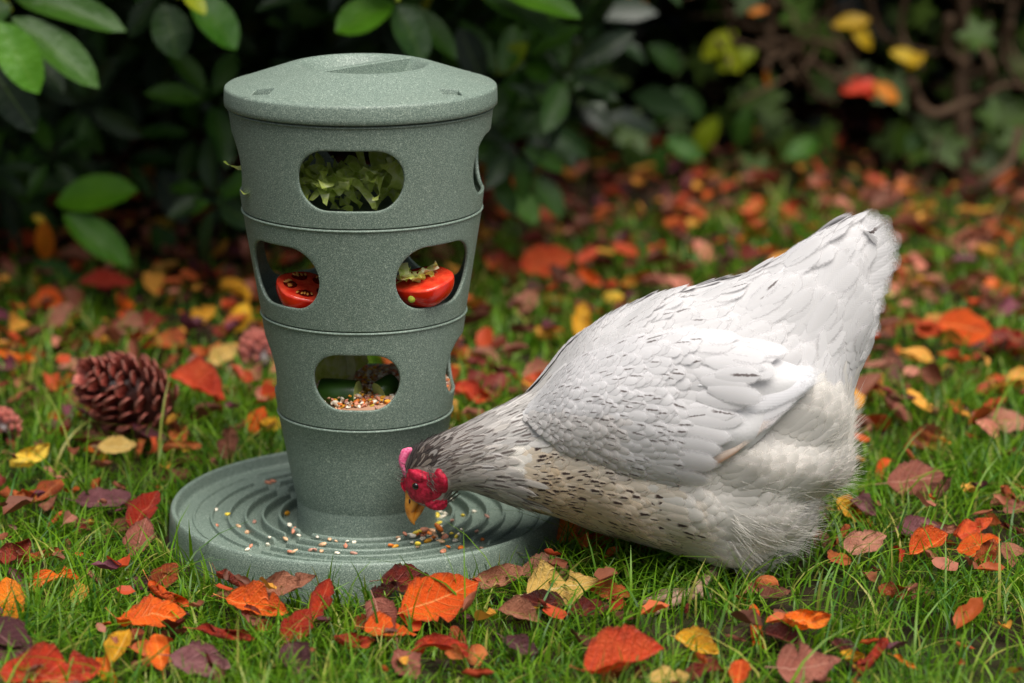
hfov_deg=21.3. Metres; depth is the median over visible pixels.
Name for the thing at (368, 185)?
lettuce shred
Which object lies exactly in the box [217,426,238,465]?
fallen leaf
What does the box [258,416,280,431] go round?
fallen leaf
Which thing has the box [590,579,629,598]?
fallen leaf
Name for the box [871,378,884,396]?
fallen leaf
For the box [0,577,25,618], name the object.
fallen leaf
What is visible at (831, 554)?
fallen leaf
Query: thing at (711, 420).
hen
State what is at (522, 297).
fallen leaf
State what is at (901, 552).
fallen leaf
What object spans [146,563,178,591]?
fallen leaf
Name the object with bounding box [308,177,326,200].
lettuce shred
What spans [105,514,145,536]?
fallen leaf
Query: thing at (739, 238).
fallen leaf
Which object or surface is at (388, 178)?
lettuce shred
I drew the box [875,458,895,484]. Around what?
fallen leaf
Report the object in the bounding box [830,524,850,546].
fallen leaf
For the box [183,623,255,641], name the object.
fallen leaf
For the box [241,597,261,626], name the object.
fallen leaf
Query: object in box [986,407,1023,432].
fallen leaf
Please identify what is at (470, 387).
fallen leaf
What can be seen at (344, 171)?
lettuce shred
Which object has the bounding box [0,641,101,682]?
fallen leaf
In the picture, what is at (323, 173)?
lettuce shred
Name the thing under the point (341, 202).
lettuce shred
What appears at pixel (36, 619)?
lawn grass
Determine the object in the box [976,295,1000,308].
fallen leaf
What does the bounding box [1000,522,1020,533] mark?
fallen leaf
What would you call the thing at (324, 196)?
lettuce shred
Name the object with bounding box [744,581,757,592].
fallen leaf
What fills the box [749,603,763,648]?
fallen leaf
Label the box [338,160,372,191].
lettuce shred
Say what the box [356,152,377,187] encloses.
lettuce shred
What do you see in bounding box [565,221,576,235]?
fallen leaf
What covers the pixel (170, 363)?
fallen leaf
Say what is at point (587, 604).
fallen leaf
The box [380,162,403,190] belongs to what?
lettuce shred
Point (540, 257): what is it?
fallen leaf
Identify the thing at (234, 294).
fallen leaf
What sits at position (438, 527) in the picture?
grain
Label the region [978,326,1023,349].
fallen leaf
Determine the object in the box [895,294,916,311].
fallen leaf
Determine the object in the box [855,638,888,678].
fallen leaf
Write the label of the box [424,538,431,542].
grain
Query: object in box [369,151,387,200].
lettuce shred
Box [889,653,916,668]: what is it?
fallen leaf
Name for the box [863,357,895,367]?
fallen leaf
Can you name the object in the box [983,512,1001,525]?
fallen leaf
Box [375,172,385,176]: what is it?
lettuce shred
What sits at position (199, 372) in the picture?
fallen leaf
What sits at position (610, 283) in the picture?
fallen leaf
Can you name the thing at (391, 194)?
lettuce shred
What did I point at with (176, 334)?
fallen leaf
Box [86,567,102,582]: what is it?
fallen leaf
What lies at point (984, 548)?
fallen leaf
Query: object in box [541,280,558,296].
fallen leaf
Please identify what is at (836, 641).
fallen leaf
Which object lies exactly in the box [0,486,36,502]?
fallen leaf
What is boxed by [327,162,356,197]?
lettuce shred
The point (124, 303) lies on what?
fallen leaf
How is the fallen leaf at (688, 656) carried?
on the ground at (590, 190)
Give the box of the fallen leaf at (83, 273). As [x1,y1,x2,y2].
[75,269,87,279]
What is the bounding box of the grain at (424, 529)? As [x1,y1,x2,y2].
[420,527,429,531]
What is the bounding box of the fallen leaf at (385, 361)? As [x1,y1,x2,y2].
[382,357,392,363]
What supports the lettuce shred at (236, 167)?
on the chicken feeder
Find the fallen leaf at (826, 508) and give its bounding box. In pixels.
[817,500,840,511]
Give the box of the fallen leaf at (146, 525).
[122,517,154,561]
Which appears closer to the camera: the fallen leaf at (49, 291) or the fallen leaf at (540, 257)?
the fallen leaf at (49, 291)
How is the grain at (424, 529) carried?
on the chicken feeder
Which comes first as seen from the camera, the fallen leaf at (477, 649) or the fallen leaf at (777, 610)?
the fallen leaf at (477, 649)
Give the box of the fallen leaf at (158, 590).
[143,570,188,606]
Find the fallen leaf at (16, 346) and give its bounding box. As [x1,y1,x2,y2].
[4,342,18,350]
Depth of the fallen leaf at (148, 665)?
2.19 m
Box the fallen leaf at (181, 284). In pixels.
[169,280,187,295]
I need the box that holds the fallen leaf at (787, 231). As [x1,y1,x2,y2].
[782,226,791,237]
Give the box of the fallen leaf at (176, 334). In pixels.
[152,327,185,347]
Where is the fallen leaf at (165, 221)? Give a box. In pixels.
[154,216,176,228]
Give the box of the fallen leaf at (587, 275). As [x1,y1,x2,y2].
[575,264,600,286]
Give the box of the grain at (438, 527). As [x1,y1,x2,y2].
[434,523,442,531]
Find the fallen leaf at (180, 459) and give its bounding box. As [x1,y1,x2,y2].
[173,453,207,468]
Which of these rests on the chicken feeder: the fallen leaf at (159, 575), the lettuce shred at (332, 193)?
the lettuce shred at (332, 193)
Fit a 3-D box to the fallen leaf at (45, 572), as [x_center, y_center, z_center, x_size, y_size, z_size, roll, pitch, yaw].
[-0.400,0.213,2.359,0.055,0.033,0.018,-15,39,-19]
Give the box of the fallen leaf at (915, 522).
[886,514,944,535]
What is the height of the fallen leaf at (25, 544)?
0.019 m
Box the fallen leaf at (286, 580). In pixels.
[265,570,316,596]
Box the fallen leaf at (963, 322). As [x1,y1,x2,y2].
[929,307,991,345]
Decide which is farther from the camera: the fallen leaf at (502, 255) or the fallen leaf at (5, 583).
the fallen leaf at (502, 255)
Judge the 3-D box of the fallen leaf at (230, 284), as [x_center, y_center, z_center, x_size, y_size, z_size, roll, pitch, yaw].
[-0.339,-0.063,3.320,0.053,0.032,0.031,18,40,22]
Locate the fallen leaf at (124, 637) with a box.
[103,629,131,662]
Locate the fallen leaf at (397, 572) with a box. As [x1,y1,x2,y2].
[369,563,429,591]
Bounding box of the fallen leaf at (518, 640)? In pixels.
[497,633,538,655]
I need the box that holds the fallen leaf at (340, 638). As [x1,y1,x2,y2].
[333,632,374,648]
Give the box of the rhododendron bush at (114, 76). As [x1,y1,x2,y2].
[0,0,693,295]
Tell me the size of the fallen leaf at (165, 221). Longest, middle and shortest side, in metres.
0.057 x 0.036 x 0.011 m
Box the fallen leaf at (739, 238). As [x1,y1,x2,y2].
[737,233,748,242]
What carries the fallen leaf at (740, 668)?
on the ground at (590, 190)
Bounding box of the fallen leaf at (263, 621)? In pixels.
[255,618,272,631]
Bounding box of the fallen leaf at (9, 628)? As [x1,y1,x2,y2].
[0,616,31,661]
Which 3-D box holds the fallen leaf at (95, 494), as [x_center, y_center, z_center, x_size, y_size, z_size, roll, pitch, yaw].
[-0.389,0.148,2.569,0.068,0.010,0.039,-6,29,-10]
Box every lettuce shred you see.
[223,161,240,169]
[299,173,335,188]
[300,164,328,205]
[300,174,327,190]
[300,184,310,198]
[301,154,314,174]
[304,164,324,174]
[305,168,333,187]
[306,171,316,190]
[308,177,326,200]
[311,179,335,196]
[314,171,327,188]
[315,152,325,165]
[316,168,326,182]
[318,167,345,205]
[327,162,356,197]
[327,179,349,195]
[328,172,352,204]
[330,202,352,210]
[333,169,358,190]
[334,195,350,204]
[336,171,376,208]
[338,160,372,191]
[342,164,381,178]
[343,155,359,164]
[345,185,362,208]
[346,160,378,178]
[346,171,359,179]
[354,174,374,192]
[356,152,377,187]
[356,176,374,199]
[360,174,377,183]
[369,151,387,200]
[372,156,393,200]
[373,182,392,209]
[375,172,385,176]
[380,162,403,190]
[380,189,400,201]
[384,174,391,183]
[396,272,412,279]
[398,263,414,279]
[413,274,424,282]
[416,271,425,278]
[421,266,438,272]
[424,271,434,276]
[426,264,434,276]
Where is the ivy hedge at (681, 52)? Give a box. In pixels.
[542,0,1023,191]
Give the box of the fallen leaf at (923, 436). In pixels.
[906,428,948,449]
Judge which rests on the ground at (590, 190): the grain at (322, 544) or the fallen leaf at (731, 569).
the fallen leaf at (731, 569)
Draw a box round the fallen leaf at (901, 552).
[893,545,904,562]
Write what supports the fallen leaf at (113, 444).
on the ground at (590, 190)
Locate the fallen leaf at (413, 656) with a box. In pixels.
[391,644,420,678]
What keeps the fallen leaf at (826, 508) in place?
on the lawn grass at (36, 619)
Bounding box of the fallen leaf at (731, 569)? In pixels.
[729,568,742,577]
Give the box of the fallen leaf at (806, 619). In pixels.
[782,605,830,629]
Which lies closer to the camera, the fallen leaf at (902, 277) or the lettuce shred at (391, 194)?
the lettuce shred at (391, 194)
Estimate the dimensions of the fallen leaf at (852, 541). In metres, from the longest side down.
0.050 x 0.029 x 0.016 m
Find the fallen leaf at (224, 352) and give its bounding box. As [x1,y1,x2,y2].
[207,343,237,364]
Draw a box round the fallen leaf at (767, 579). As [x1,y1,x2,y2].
[755,575,778,588]
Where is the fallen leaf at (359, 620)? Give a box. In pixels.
[353,613,366,629]
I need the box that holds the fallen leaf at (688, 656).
[681,652,697,661]
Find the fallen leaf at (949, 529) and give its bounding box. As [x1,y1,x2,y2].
[920,521,958,533]
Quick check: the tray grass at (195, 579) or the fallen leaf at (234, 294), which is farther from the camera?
the fallen leaf at (234, 294)
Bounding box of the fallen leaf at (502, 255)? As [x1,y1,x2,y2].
[477,248,521,276]
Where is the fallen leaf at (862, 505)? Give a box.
[847,493,875,515]
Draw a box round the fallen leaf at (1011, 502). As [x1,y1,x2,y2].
[1003,499,1023,513]
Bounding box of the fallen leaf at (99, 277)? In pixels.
[66,268,134,288]
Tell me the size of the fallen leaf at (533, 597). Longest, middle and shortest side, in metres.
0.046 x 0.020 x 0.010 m
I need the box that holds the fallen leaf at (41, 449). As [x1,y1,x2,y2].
[4,443,49,467]
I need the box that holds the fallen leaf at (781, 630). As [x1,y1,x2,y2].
[755,621,805,644]
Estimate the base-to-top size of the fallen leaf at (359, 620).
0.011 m
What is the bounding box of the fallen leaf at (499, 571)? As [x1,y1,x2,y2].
[476,563,523,588]
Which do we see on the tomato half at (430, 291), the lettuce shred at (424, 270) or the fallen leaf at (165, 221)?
the lettuce shred at (424, 270)
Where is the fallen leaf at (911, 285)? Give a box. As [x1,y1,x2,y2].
[901,278,915,290]
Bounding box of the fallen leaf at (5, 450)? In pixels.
[0,449,14,456]
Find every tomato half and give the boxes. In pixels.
[276,271,318,307]
[396,266,453,307]
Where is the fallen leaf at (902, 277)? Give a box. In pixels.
[885,275,907,288]
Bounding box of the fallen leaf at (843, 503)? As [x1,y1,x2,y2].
[831,493,869,522]
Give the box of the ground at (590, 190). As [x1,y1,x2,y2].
[0,26,1023,682]
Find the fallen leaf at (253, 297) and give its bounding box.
[235,293,258,300]
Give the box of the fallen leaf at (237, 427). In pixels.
[222,420,244,432]
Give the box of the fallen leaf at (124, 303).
[115,293,139,311]
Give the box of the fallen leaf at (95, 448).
[92,443,102,453]
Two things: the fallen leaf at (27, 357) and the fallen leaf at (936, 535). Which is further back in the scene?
the fallen leaf at (27, 357)
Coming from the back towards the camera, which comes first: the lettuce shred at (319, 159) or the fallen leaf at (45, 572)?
the lettuce shred at (319, 159)
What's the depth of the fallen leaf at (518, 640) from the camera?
2.21 m
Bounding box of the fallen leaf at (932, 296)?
[915,288,940,301]
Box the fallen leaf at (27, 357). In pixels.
[0,348,36,362]
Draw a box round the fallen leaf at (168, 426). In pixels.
[162,425,170,432]
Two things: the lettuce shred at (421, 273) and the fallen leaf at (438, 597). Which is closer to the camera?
the fallen leaf at (438, 597)
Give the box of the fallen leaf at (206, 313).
[184,305,215,333]
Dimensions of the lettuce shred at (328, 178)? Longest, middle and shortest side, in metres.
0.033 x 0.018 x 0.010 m
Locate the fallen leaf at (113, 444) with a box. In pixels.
[89,435,136,453]
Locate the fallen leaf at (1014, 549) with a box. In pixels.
[1000,538,1023,566]
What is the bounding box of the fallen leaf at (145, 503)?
[125,491,160,525]
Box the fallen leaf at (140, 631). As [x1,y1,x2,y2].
[130,626,144,640]
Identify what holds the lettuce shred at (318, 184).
on the chicken feeder
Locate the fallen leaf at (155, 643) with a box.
[144,634,169,678]
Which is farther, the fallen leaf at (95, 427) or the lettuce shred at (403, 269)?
the fallen leaf at (95, 427)
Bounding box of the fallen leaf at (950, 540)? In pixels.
[944,539,956,545]
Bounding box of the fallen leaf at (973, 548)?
[953,531,998,556]
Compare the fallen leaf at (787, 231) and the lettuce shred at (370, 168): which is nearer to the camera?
the lettuce shred at (370, 168)
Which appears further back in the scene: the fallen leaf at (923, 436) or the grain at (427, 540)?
the fallen leaf at (923, 436)
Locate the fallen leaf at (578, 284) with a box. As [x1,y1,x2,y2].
[569,276,585,292]
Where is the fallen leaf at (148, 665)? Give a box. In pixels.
[124,655,171,666]
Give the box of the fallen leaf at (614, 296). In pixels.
[602,291,624,304]
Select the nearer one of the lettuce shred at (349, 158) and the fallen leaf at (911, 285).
the lettuce shred at (349, 158)
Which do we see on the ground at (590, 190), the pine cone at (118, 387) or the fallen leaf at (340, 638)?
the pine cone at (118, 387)
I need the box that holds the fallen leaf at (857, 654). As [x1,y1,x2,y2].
[839,648,864,661]
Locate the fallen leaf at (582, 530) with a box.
[568,525,586,545]
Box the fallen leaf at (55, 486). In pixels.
[30,473,66,501]
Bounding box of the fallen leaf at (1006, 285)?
[1004,282,1016,293]
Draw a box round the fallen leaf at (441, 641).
[411,632,467,657]
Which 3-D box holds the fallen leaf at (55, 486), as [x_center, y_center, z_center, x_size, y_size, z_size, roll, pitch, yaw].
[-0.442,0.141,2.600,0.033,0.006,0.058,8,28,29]
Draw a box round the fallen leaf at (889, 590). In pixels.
[874,581,909,598]
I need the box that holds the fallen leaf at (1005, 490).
[1000,485,1018,503]
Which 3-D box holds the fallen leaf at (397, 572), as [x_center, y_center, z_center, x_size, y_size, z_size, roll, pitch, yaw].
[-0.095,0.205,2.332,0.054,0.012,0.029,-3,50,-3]
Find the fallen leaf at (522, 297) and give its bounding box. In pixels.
[513,290,537,315]
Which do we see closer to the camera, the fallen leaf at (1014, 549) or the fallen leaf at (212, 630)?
the fallen leaf at (212, 630)
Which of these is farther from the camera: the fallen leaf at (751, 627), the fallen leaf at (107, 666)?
the fallen leaf at (751, 627)
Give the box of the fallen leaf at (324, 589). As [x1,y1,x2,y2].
[309,578,333,621]
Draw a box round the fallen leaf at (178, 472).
[161,465,196,481]
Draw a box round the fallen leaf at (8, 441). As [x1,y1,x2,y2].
[6,438,15,450]
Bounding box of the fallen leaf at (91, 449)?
[83,444,107,461]
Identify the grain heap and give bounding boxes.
[316,363,450,409]
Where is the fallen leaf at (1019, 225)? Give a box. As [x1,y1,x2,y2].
[1004,219,1023,234]
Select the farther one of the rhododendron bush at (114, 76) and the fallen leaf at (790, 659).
the rhododendron bush at (114, 76)
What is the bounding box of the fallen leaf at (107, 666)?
[95,653,116,682]
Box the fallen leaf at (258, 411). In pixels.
[244,407,266,438]
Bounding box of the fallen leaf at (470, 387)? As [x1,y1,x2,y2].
[452,371,490,402]
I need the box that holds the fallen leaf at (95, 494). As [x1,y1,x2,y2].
[63,487,135,507]
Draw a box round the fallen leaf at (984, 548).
[974,538,998,572]
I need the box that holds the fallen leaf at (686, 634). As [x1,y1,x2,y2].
[667,625,718,653]
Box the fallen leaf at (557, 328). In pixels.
[548,326,562,330]
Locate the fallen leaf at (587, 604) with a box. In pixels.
[567,596,609,618]
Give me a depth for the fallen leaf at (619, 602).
2.31 m
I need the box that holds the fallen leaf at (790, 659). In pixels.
[765,640,840,682]
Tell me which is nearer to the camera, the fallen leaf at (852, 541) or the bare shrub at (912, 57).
the fallen leaf at (852, 541)
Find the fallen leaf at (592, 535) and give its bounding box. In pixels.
[576,532,617,554]
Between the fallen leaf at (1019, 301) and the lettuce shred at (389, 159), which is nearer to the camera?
the lettuce shred at (389, 159)
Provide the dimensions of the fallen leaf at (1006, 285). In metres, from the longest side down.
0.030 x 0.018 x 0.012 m
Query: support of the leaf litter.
on the ground at (590, 190)
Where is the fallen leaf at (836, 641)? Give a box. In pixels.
[828,637,859,673]
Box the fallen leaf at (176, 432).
[168,425,188,441]
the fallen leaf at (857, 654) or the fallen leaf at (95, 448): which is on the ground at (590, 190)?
the fallen leaf at (857, 654)
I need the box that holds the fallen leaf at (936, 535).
[905,525,947,554]
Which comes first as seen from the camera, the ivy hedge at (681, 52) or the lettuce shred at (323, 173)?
the lettuce shred at (323, 173)
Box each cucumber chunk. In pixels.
[317,378,361,405]
[372,374,398,395]
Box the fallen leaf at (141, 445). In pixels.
[136,438,145,455]
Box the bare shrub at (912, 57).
[642,0,1023,211]
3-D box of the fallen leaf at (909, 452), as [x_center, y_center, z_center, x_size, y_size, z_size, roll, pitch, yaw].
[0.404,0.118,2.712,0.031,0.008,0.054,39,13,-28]
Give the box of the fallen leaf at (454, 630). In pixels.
[449,625,466,643]
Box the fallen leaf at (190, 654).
[158,640,230,676]
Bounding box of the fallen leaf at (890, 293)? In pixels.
[883,291,897,297]
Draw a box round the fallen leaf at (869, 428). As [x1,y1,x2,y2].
[855,414,872,434]
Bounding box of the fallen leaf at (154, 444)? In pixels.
[147,436,158,453]
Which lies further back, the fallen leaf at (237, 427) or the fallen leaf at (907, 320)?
the fallen leaf at (907, 320)
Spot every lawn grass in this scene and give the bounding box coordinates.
[0,341,1023,682]
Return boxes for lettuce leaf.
[315,355,368,383]
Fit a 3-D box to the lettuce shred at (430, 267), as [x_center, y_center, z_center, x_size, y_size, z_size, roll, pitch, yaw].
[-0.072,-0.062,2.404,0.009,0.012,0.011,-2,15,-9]
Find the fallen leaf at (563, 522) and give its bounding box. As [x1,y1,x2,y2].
[557,519,577,543]
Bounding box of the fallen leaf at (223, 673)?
[210,667,225,681]
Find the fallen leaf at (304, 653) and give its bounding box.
[278,637,310,682]
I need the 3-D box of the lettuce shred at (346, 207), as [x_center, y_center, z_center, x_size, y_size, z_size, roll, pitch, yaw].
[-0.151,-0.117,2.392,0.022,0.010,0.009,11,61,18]
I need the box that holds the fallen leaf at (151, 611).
[105,593,186,627]
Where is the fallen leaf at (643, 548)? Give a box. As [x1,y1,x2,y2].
[631,543,655,552]
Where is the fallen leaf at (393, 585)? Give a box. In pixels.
[370,581,400,597]
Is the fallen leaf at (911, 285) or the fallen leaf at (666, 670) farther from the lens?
the fallen leaf at (911, 285)
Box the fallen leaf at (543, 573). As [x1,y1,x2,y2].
[521,559,598,605]
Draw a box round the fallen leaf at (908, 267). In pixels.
[904,264,925,277]
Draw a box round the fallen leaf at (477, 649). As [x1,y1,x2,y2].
[467,644,487,665]
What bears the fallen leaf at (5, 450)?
on the ground at (590, 190)
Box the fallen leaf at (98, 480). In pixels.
[91,477,100,488]
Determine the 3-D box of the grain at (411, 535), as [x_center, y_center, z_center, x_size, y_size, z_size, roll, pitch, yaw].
[-0.091,0.175,2.453,0.010,0.004,0.006,7,29,1]
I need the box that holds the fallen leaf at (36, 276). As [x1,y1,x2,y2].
[32,272,41,282]
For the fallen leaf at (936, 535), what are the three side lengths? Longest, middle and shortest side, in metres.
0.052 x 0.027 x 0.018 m
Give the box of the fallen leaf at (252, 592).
[213,580,287,616]
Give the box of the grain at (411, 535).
[407,533,415,537]
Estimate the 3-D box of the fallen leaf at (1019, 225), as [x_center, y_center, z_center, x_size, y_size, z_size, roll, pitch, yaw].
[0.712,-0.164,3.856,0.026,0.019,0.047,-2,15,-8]
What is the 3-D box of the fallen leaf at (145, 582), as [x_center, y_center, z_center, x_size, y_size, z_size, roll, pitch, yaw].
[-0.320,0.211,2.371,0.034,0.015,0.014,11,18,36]
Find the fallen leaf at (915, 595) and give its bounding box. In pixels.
[905,582,932,598]
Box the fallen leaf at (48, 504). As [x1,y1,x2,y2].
[38,495,57,511]
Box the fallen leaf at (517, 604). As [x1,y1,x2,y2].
[491,594,541,622]
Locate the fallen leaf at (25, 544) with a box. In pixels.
[0,538,30,564]
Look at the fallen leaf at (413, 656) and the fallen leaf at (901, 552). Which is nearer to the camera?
the fallen leaf at (413, 656)
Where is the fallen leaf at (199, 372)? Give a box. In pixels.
[166,355,226,400]
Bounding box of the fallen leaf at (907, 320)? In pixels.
[888,314,922,334]
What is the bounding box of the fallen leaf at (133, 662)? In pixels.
[130,660,142,670]
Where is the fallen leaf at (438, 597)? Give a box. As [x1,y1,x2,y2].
[397,572,478,622]
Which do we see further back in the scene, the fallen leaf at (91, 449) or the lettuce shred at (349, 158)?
the fallen leaf at (91, 449)
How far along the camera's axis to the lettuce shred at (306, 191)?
2.37 m
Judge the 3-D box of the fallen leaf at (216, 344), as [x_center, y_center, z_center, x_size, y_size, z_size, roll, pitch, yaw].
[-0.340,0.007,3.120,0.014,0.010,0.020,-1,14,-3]
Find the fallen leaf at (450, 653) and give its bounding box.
[444,643,463,658]
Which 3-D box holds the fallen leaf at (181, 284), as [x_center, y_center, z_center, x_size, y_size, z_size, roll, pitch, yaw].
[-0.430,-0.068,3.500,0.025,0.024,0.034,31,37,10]
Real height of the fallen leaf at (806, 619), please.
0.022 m
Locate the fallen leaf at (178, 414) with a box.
[173,411,182,424]
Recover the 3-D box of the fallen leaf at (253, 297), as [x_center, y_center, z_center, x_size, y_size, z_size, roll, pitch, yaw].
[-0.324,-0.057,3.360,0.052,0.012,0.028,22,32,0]
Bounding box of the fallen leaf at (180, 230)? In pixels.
[171,226,189,234]
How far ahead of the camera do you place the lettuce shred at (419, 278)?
2.39 m
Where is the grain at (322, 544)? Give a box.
[318,542,326,546]
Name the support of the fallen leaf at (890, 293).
on the ground at (590, 190)
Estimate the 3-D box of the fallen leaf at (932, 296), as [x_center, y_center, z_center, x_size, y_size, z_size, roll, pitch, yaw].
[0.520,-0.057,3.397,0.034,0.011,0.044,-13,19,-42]
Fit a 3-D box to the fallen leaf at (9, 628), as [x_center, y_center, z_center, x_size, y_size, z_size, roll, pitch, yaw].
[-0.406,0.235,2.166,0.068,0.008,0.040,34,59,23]
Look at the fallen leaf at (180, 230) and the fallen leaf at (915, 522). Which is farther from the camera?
the fallen leaf at (180, 230)
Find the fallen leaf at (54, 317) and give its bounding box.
[46,303,71,326]
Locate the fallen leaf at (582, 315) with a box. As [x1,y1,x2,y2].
[571,302,590,333]
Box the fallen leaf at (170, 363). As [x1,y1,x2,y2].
[160,354,178,369]
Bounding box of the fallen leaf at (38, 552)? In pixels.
[20,547,70,565]
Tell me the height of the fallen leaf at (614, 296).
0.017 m
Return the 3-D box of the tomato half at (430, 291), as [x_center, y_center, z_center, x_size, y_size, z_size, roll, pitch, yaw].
[-0.077,-0.044,2.407,0.054,0.027,0.056,2,27,22]
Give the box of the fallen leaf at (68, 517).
[63,510,76,523]
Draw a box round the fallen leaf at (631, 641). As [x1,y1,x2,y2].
[569,624,663,673]
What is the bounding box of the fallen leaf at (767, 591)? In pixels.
[749,585,790,600]
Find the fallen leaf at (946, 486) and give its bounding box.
[922,475,953,503]
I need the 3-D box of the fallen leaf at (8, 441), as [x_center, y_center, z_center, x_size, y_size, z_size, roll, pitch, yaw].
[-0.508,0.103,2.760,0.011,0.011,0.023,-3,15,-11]
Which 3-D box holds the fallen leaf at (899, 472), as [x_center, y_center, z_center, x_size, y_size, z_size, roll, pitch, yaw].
[0.383,0.133,2.619,0.068,0.008,0.040,-9,60,-5]
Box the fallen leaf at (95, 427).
[93,420,115,436]
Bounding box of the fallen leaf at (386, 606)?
[365,590,397,640]
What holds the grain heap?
on the chicken feeder
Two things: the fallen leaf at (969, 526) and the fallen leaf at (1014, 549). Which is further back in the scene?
the fallen leaf at (969, 526)
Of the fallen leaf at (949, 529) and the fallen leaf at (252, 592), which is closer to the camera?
the fallen leaf at (252, 592)
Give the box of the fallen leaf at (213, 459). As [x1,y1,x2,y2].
[210,450,223,463]
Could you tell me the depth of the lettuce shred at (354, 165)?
2.37 m
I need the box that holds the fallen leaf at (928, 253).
[919,249,937,257]
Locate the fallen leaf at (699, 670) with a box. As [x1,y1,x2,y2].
[681,656,724,682]
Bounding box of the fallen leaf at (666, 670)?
[639,665,688,682]
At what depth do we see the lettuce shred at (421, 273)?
2.38 m
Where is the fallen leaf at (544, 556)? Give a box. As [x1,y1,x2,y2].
[522,552,575,578]
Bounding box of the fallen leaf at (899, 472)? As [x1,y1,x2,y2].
[875,459,943,495]
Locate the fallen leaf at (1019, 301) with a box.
[1013,296,1023,306]
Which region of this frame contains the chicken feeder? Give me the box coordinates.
[169,53,561,606]
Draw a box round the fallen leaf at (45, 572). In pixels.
[29,566,78,589]
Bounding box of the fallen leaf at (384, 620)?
[355,611,416,636]
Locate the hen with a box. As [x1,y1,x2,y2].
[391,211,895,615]
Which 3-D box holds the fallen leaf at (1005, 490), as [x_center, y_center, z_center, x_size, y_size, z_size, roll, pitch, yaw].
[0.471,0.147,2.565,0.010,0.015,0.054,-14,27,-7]
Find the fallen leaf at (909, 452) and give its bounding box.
[904,446,915,459]
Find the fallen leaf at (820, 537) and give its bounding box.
[807,531,830,547]
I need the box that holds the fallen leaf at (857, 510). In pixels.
[855,509,876,529]
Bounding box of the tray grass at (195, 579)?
[90,436,619,623]
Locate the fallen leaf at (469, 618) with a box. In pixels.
[461,613,475,621]
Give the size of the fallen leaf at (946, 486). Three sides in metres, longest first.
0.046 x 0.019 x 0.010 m
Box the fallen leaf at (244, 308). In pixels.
[230,301,252,337]
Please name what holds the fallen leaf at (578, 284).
on the ground at (590, 190)
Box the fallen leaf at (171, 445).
[160,440,201,450]
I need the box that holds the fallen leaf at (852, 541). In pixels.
[839,529,886,554]
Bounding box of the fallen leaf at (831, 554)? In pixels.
[827,549,851,565]
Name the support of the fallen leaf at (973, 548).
on the ground at (590, 190)
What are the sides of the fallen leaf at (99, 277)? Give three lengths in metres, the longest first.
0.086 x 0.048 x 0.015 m
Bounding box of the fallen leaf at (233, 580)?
[212,563,245,586]
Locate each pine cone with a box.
[0,406,22,446]
[70,350,178,440]
[238,327,273,377]
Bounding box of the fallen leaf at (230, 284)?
[216,277,251,302]
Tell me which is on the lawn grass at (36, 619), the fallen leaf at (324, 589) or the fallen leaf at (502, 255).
the fallen leaf at (324, 589)
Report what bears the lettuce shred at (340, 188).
on the chicken feeder
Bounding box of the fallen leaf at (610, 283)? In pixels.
[602,280,618,289]
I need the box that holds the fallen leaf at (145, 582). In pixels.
[127,574,152,592]
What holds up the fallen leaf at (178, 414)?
on the ground at (590, 190)
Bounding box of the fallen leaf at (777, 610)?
[773,609,786,613]
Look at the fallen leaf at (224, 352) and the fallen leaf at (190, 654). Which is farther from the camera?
the fallen leaf at (224, 352)
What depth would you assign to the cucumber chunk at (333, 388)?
2.43 m
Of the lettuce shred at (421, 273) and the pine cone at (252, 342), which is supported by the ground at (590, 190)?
the pine cone at (252, 342)
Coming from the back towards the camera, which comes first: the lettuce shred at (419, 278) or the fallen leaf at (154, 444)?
the fallen leaf at (154, 444)
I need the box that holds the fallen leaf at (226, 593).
[202,591,241,611]
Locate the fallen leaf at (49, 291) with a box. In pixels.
[36,282,63,308]
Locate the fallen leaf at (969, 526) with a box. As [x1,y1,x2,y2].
[953,518,993,539]
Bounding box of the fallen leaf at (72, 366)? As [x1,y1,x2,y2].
[52,357,77,370]
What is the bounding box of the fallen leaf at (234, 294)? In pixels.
[231,279,255,297]
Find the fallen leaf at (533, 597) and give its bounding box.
[520,589,570,607]
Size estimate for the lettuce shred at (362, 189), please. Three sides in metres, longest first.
0.048 x 0.011 x 0.009 m
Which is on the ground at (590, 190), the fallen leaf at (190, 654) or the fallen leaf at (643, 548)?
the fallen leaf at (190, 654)
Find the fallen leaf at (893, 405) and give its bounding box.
[884,389,911,422]
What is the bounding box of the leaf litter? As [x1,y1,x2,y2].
[0,44,1023,682]
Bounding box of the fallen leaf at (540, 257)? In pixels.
[512,243,574,278]
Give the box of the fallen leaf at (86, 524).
[75,517,90,532]
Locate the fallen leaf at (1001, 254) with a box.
[998,251,1014,270]
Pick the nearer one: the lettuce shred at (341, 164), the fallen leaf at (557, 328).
the lettuce shred at (341, 164)
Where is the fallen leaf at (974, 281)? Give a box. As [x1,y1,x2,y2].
[967,277,981,285]
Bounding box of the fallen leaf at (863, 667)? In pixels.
[854,658,865,676]
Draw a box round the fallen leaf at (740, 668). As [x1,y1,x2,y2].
[728,658,751,682]
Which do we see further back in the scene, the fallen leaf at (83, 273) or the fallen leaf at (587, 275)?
the fallen leaf at (83, 273)
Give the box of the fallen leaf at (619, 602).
[608,592,625,611]
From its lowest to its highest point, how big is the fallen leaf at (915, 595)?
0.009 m
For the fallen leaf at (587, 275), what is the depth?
3.40 m
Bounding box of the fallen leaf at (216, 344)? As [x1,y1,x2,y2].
[209,342,220,349]
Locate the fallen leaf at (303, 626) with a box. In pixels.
[279,609,313,643]

